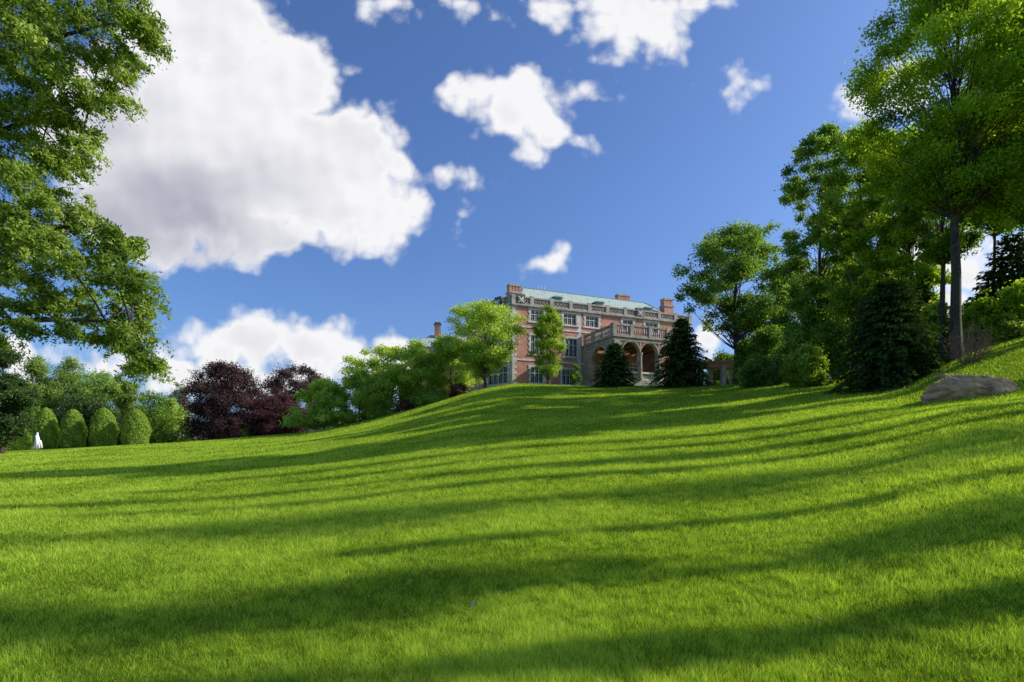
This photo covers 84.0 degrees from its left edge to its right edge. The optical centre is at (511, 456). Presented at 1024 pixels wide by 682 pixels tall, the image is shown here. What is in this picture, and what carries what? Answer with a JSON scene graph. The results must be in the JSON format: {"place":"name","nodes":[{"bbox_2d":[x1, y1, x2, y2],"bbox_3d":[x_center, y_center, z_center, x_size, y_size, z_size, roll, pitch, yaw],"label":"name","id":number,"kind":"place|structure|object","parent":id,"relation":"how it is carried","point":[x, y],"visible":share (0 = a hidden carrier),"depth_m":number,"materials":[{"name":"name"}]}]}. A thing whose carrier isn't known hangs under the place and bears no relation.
{"place":"outdoors","nodes":[
{"label":"outdoors","id":0,"kind":"place"},
{"bbox_2d":[0,336,1023,681],"bbox_3d":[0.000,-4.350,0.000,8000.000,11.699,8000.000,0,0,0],"label":"lawn","id":1,"kind":"structure","parent":0,"point":[678,468],"depth_m":6.66,"materials":[{"name":"plant"}]},
{"bbox_2d":[5,429,33,450],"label":"hedge bush","id":2,"kind":"object","parent":1,"relation":"on","point":[19,442],"visible":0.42,"depth_m":83.17,"materials":[{"name":"green plant"}]},
{"bbox_2d":[0,338,43,453],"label":"park tree","id":3,"kind":"object","parent":1,"relation":"on","point":[14,419],"visible":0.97,"depth_m":59.97,"materials":[{"name":"green plant"}]},
{"bbox_2d":[4,387,43,449],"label":"park tree","id":4,"kind":"object","parent":1,"relation":"on","point":[36,410],"visible":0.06,"depth_m":111.49,"materials":[{"name":"green plant"}]},
{"bbox_2d":[6,352,68,434],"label":"park tree","id":5,"kind":"object","parent":1,"relation":"on","point":[38,367],"visible":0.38,"depth_m":120.72,"materials":[{"name":"green plant"}]},
{"bbox_2d":[33,432,42,449],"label":"fountain","id":6,"kind":"object","parent":1,"relation":"on","point":[38,443],"visible":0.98,"depth_m":79.82,"materials":[{"name":"liquid"}]},
{"bbox_2d":[31,407,59,449],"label":"clipped evergreen","id":7,"kind":"object","parent":1,"relation":"on","point":[46,415],"visible":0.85,"depth_m":82.39,"materials":[{"name":"green plant"}]},
{"bbox_2d":[29,353,111,430],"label":"park tree","id":8,"kind":"object","parent":1,"relation":"on","point":[63,376],"visible":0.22,"depth_m":123.77,"materials":[{"name":"green plant"}]},
{"bbox_2d":[58,409,87,447],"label":"clipped evergreen","id":9,"kind":"object","parent":1,"relation":"on","point":[70,421],"visible":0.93,"depth_m":82.24,"materials":[{"name":"green plant"}]},
{"bbox_2d":[26,390,123,448],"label":"park tree","id":10,"kind":"object","parent":1,"relation":"on","point":[86,407],"visible":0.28,"depth_m":102.08,"materials":[{"name":"green plant"}]},
{"bbox_2d":[0,0,177,387],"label":"overhanging tree","id":11,"kind":"object","parent":1,"relation":"on","point":[36,35],"visible":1,"depth_m":9.96,"materials":[{"name":"green plant"}]},
{"bbox_2d":[56,366,141,446],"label":"park tree","id":12,"kind":"object","parent":1,"relation":"on","point":[101,378],"visible":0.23,"depth_m":116.38,"materials":[{"name":"green plant"}]},
{"bbox_2d":[88,408,119,446],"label":"clipped evergreen","id":13,"kind":"object","parent":1,"relation":"on","point":[109,436],"visible":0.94,"depth_m":82.19,"materials":[{"name":"green plant"}]},
{"bbox_2d":[102,378,147,444],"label":"tree","id":14,"kind":"object","parent":1,"relation":"on","point":[124,402],"visible":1,"depth_m":99.03,"materials":[{"name":"plant"}]},
{"bbox_2d":[120,409,152,444],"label":"clipped evergreen","id":15,"kind":"object","parent":1,"relation":"on","point":[137,416],"visible":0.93,"depth_m":82.05,"materials":[{"name":"green plant"}]},
{"bbox_2d":[112,387,189,444],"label":"park tree","id":16,"kind":"object","parent":1,"relation":"on","point":[159,428],"visible":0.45,"depth_m":110.40,"materials":[{"name":"green plant"}]},
{"bbox_2d":[152,396,196,442],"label":"park tree","id":17,"kind":"object","parent":1,"relation":"on","point":[171,403],"visible":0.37,"depth_m":113.28,"materials":[{"name":"green plant"}]},
{"bbox_2d":[165,383,197,440],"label":"tree","id":18,"kind":"object","parent":1,"relation":"on","point":[177,395],"visible":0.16,"depth_m":127.28,"materials":[{"name":"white plant"}]},
{"bbox_2d":[175,357,274,440],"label":"copper beech","id":19,"kind":"object","parent":1,"relation":"on","point":[216,403],"visible":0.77,"depth_m":101.01,"materials":[{"name":"purple plant"}]},
{"bbox_2d":[240,423,255,437],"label":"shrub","id":20,"kind":"object","parent":1,"relation":"on","point":[244,432],"visible":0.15,"depth_m":96.98,"materials":[{"name":"green plant"}]},
{"bbox_2d":[236,390,310,435],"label":"copper beech","id":21,"kind":"object","parent":1,"relation":"on","point":[260,420],"visible":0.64,"depth_m":93.01,"materials":[{"name":"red plant"}]},
{"bbox_2d":[260,360,334,433],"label":"copper beech","id":22,"kind":"object","parent":1,"relation":"on","point":[278,382],"visible":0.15,"depth_m":114.62,"materials":[{"name":"purple plant"}]},
{"bbox_2d":[278,376,360,430],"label":"tree","id":23,"kind":"object","parent":1,"relation":"on","point":[322,390],"visible":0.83,"depth_m":75.36,"materials":[{"name":"green plant"}]},
{"bbox_2d":[331,371,396,424],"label":"flowering tree","id":24,"kind":"object","parent":1,"relation":"on","point":[347,385],"visible":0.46,"depth_m":75.85,"materials":[{"name":"green plant"}]},
{"bbox_2d":[360,400,394,418],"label":"shrub","id":25,"kind":"object","parent":1,"relation":"on","point":[383,410],"visible":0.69,"depth_m":74.64,"materials":[{"name":"green plant"}]},
{"bbox_2d":[338,340,420,409],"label":"flowering tree","id":26,"kind":"object","parent":1,"relation":"on","point":[383,390],"visible":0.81,"depth_m":75.03,"materials":[{"name":"green plant"}]},
{"bbox_2d":[395,398,414,412],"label":"shrub","id":27,"kind":"object","parent":1,"relation":"on","point":[405,404],"visible":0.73,"depth_m":73.90,"materials":[{"name":"orange plant"}]},
{"bbox_2d":[375,337,455,406],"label":"flowering tree","id":28,"kind":"object","parent":1,"relation":"on","point":[408,357],"visible":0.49,"depth_m":75.46,"materials":[{"name":"green plant"}]},
{"bbox_2d":[410,387,448,407],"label":"shrub","id":29,"kind":"object","parent":1,"relation":"on","point":[428,396],"visible":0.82,"depth_m":73.88,"materials":[{"name":"green plant"}]},
{"bbox_2d":[409,322,466,391],"bbox_3d":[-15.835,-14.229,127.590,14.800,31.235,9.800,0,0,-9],"label":"house","id":30,"kind":"structure","parent":1,"relation":"on","point":[430,338],"depth_m":125.36,"materials":[{"name":"brick"}]},
{"bbox_2d":[411,331,487,397],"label":"flowering tree","id":31,"kind":"object","parent":1,"relation":"on","point":[443,349],"visible":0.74,"depth_m":75.03,"materials":[{"name":"green plant"}]},
{"bbox_2d":[448,382,468,396],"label":"shrub","id":32,"kind":"object","parent":1,"relation":"on","point":[457,389],"visible":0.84,"depth_m":72.33,"materials":[{"name":"orange plant"}]},
{"bbox_2d":[443,297,529,387],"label":"maple tree","id":33,"kind":"object","parent":1,"relation":"on","point":[494,315],"visible":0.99,"depth_m":72.97,"materials":[{"name":"green plant"}]},
{"bbox_2d":[527,303,567,383],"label":"young tree","id":34,"kind":"object","parent":1,"relation":"on","point":[547,331],"visible":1,"depth_m":74.05,"materials":[{"name":"green plant"}]},
{"bbox_2d":[568,365,581,385],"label":"shrub","id":35,"kind":"object","parent":1,"relation":"on","point":[574,373],"visible":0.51,"depth_m":79.90,"materials":[{"name":"green plant"}]},
{"bbox_2d":[466,283,692,391],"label":"mansion","id":36,"kind":"structure","parent":1,"relation":"on","point":[594,327],"depth_m":88.55,"materials":[{"name":"brick"}]},
{"bbox_2d":[489,336,505,357],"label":"window","id":37,"kind":"structure","parent":36,"relation":"in","point":[491,336],"depth_m":87.20,"materials":[{"name":"stone"}]},
{"bbox_2d":[487,364,509,386],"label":"window","id":38,"kind":"structure","parent":36,"relation":"in","point":[502,377],"depth_m":87.14,"materials":[{"name":"glass"}]},
{"bbox_2d":[528,308,544,322],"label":"window","id":39,"kind":"structure","parent":36,"relation":"in","point":[531,311],"depth_m":86.50,"materials":[{"name":"stone"}]},
{"bbox_2d":[528,333,544,355],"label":"window","id":40,"kind":"structure","parent":36,"relation":"in","point":[531,338],"depth_m":86.50,"materials":[{"name":"stone"}]},
{"bbox_2d":[528,365,545,384],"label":"window","id":41,"kind":"structure","parent":36,"relation":"in","point":[534,377],"depth_m":86.61,"materials":[{"name":"glass"}]},
{"bbox_2d":[560,367,574,385],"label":"window","id":42,"kind":"structure","parent":36,"relation":"in","point":[565,380],"depth_m":88.64,"materials":[{"name":"glass"}]},
{"bbox_2d":[561,311,579,326],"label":"window","id":43,"kind":"structure","parent":36,"relation":"in","point":[570,320],"depth_m":88.88,"materials":[{"name":"stone"}]},
{"bbox_2d":[562,336,580,358],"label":"window","id":44,"kind":"structure","parent":36,"relation":"in","point":[571,350],"depth_m":89.03,"materials":[{"name":"glass"}]},
{"bbox_2d":[583,314,600,328],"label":"window","id":45,"kind":"structure","parent":36,"relation":"in","point":[593,322],"depth_m":90.37,"materials":[{"name":"stone"}]},
{"bbox_2d":[620,318,634,331],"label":"window","id":46,"kind":"structure","parent":36,"relation":"in","point":[623,320],"depth_m":92.81,"materials":[{"name":"stone"}]},
{"bbox_2d":[626,363,636,375],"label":"window","id":47,"kind":"structure","parent":36,"relation":"in","point":[635,364],"depth_m":93.33,"materials":[{"name":"glass"}]},
{"bbox_2d":[643,320,659,334],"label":"window","id":48,"kind":"structure","parent":36,"relation":"in","point":[651,323],"depth_m":94.67,"materials":[{"name":"stone"}]},
{"bbox_2d":[589,342,642,387],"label":"spruce tree","id":49,"kind":"object","parent":1,"relation":"on","point":[615,372],"visible":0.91,"depth_m":67.13,"materials":[{"name":"green plant"}]},
{"bbox_2d":[646,318,715,388],"bbox_3d":[18.589,-10.991,63.196,7.653,8.829,7.588,0,0,0],"label":"spruce tree","id":50,"kind":"object","parent":1,"relation":"on","point":[680,365],"visible":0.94,"depth_m":62.06,"materials":[{"name":"green plant"}]},
{"bbox_2d":[697,359,733,385],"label":"pergola","id":51,"kind":"object","parent":1,"relation":"on","point":[722,366],"visible":0.41,"depth_m":66.51,"materials":[{"name":"stone"}]},
{"bbox_2d":[705,349,733,384],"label":"shrub","id":52,"kind":"object","parent":1,"relation":"on","point":[724,356],"visible":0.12,"depth_m":74.91,"materials":[{"name":"green plant"}]},
{"bbox_2d":[671,215,807,381],"bbox_3d":[24.710,-16.681,62.778,14.795,19.516,14.308,0,0,0],"label":"oak tree","id":53,"kind":"object","parent":1,"relation":"on","point":[739,310],"visible":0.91,"depth_m":60.95,"materials":[{"name":"green plant"}]},
{"bbox_2d":[730,337,753,384],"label":"shrub","id":54,"kind":"object","parent":1,"relation":"on","point":[738,362],"visible":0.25,"depth_m":59.69,"materials":[{"name":"green plant"}]},
{"bbox_2d":[733,351,783,387],"bbox_3d":[22.804,-7.786,51.909,3.826,3.688,4.482,0,0,-41],"label":"shrub","id":55,"kind":"object","parent":1,"relation":"on","point":[758,370],"visible":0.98,"depth_m":51.29,"materials":[{"name":"green plant"}]},
{"bbox_2d":[732,324,787,384],"bbox_3d":[25.640,-9.934,56.907,6.295,7.045,6.805,0,0,0],"label":"shrub","id":56,"kind":"object","parent":1,"relation":"on","point":[762,339],"visible":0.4,"depth_m":56.19,"materials":[{"name":"green plant"}]},
{"bbox_2d":[759,267,806,347],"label":"broadleaf tree","id":57,"kind":"object","parent":1,"relation":"on","point":[787,317],"visible":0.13,"depth_m":68.33,"materials":[{"name":"green plant"}]},
{"bbox_2d":[768,321,824,383],"bbox_3d":[26.507,-9.470,52.118,7.359,6.709,5.270,0,0,-35],"label":"shrub","id":58,"kind":"object","parent":1,"relation":"on","point":[796,337],"visible":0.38,"depth_m":51.44,"materials":[{"name":"green plant"}]},
{"bbox_2d":[779,343,835,387],"bbox_3d":[22.846,-6.838,44.122,3.726,3.910,4.050,0,0,-28],"label":"shrub","id":59,"kind":"object","parent":1,"relation":"on","point":[805,369],"visible":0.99,"depth_m":43.27,"materials":[{"name":"green plant"}]},
{"bbox_2d":[773,120,872,349],"bbox_3d":[28.133,-18.407,51.751,8.630,24.410,8.632,0,0,0],"label":"broadleaf tree","id":60,"kind":"object","parent":1,"relation":"on","point":[810,310],"visible":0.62,"depth_m":51.33,"materials":[{"name":"green plant"}]},
{"bbox_2d":[792,250,877,368],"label":"broadleaf tree","id":61,"kind":"object","parent":1,"relation":"on","point":[840,281],"depth_m":65.56,"materials":[{"name":"green plant"}]},
{"bbox_2d":[808,317,865,379],"bbox_3d":[26.006,-8.406,46.097,5.480,5.550,5.179,0,0,0],"label":"shrub","id":62,"kind":"object","parent":1,"relation":"on","point":[830,336],"visible":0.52,"depth_m":45.06,"materials":[{"name":"green plant"}]},
{"bbox_2d":[807,114,925,336],"bbox_3d":[28.832,-17.007,46.970,8.715,21.934,8.378,0,0,0],"label":"broadleaf tree","id":63,"kind":"object","parent":1,"relation":"on","point":[845,294],"visible":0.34,"depth_m":47.03,"materials":[{"name":"green plant"}]},
{"bbox_2d":[821,278,948,394],"bbox_3d":[21.800,-6.338,33.097,6.516,7.693,6.725,0,0,-40],"label":"spruce tree","id":64,"kind":"object","parent":1,"relation":"on","point":[890,340],"visible":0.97,"depth_m":32.09,"materials":[{"name":"green plant"}]},
{"bbox_2d":[841,122,961,316],"bbox_3d":[29.328,-15.174,42.298,8.091,18.299,7.887,0,0,0],"label":"broadleaf tree","id":65,"kind":"object","parent":1,"relation":"on","point":[874,263],"visible":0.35,"depth_m":42.54,"materials":[{"name":"green plant"}]},
{"bbox_2d":[907,268,938,361],"bbox_3d":[29.028,-9.565,39.916,3.596,7.593,3.530,0,0,0],"label":"tree","id":66,"kind":"object","parent":1,"relation":"on","point":[928,296],"visible":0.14,"depth_m":39.67,"materials":[{"name":"green plant"}]},
{"bbox_2d":[836,0,1023,361],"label":"tulip tree","id":67,"kind":"object","parent":1,"relation":"on","point":[946,19],"visible":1,"depth_m":29.91,"materials":[{"name":"green plant"}]},
{"bbox_2d":[878,116,1000,355],"bbox_3d":[27.207,-14.097,36.082,5.856,16.269,6.652,0,0,-24],"label":"broadleaf tree","id":68,"kind":"object","parent":1,"relation":"on","point":[937,251],"visible":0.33,"depth_m":35.89,"materials":[{"name":"green plant"}]},
{"bbox_2d":[915,299,966,359],"bbox_3d":[27.717,-8.021,36.939,3.530,4.426,3.888,0,0,0],"label":"shrub","id":69,"kind":"object","parent":1,"relation":"on","point":[934,305],"visible":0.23,"depth_m":36.46,"materials":[{"name":"green plant"}]},
{"bbox_2d":[934,373,952,379],"bbox_3d":[21.029,-3.853,27.622,0.887,0.397,0.839,0,0,38],"label":"boulder","id":70,"kind":"object","parent":1,"relation":"on","point":[939,376],"visible":0.52,"depth_m":27.45,"materials":[{"name":"grey stone"}]},
{"bbox_2d":[936,312,997,363],"bbox_3d":[22.795,-5.949,28.497,2.345,2.674,2.238,0,0,0],"label":"bare shrub","id":71,"kind":"object","parent":1,"relation":"on","point":[976,353],"visible":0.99,"depth_m":28.30,"materials":[{"name":"brown plant"}]},
{"bbox_2d":[920,374,1018,402],"bbox_3d":[18.808,-2.454,23.162,3.718,1.790,2.766,0,0,27],"label":"boulder","id":72,"kind":"object","parent":1,"relation":"on","point":[957,386],"visible":0.47,"depth_m":22.42,"materials":[{"name":"grey stone"}]},
{"bbox_2d":[962,287,996,346],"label":"broadleaf tree","id":73,"kind":"object","parent":1,"relation":"on","point":[967,302],"visible":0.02,"depth_m":57.63,"materials":[{"name":"green plant"}]},
{"bbox_2d":[951,13,1023,239],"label":"tulip tree","id":74,"kind":"object","parent":1,"relation":"on","point":[1005,203],"visible":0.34,"depth_m":30.57,"materials":[{"name":"green plant"}]},
{"bbox_2d":[962,292,1018,348],"bbox_3d":[27.813,-7.946,33.287,3.473,3.708,3.298,0,0,0],"label":"shrub","id":75,"kind":"object","parent":1,"relation":"on","point":[984,308],"visible":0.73,"depth_m":32.86,"materials":[{"name":"green plant"}]},
{"bbox_2d":[959,108,1023,290],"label":"broadleaf tree","id":76,"kind":"object","parent":1,"relation":"on","point":[987,228],"visible":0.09,"depth_m":41.89,"materials":[{"name":"green plant"}]},
{"bbox_2d":[962,232,1023,307],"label":"pine tree","id":77,"kind":"object","parent":1,"relation":"on","point":[1002,263],"visible":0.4,"depth_m":35.87,"materials":[{"name":"green plant"}]},
{"bbox_2d":[981,309,1023,342],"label":"shrub","id":78,"kind":"object","parent":1,"relation":"on","point":[1013,325],"visible":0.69,"depth_m":31.90,"materials":[{"name":"green plant"}]},
{"bbox_2d":[994,277,1023,336],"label":"shrub","id":79,"kind":"object","parent":1,"relation":"on","point":[1013,295],"visible":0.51,"depth_m":32.72,"materials":[{"name":"green plant"}]},
{"bbox_2d":[0,0,1023,438],"label":"sky","id":80,"kind":"structure","parent":0,"point":[314,183],"materials":[{"name":"blue"}]}
]}

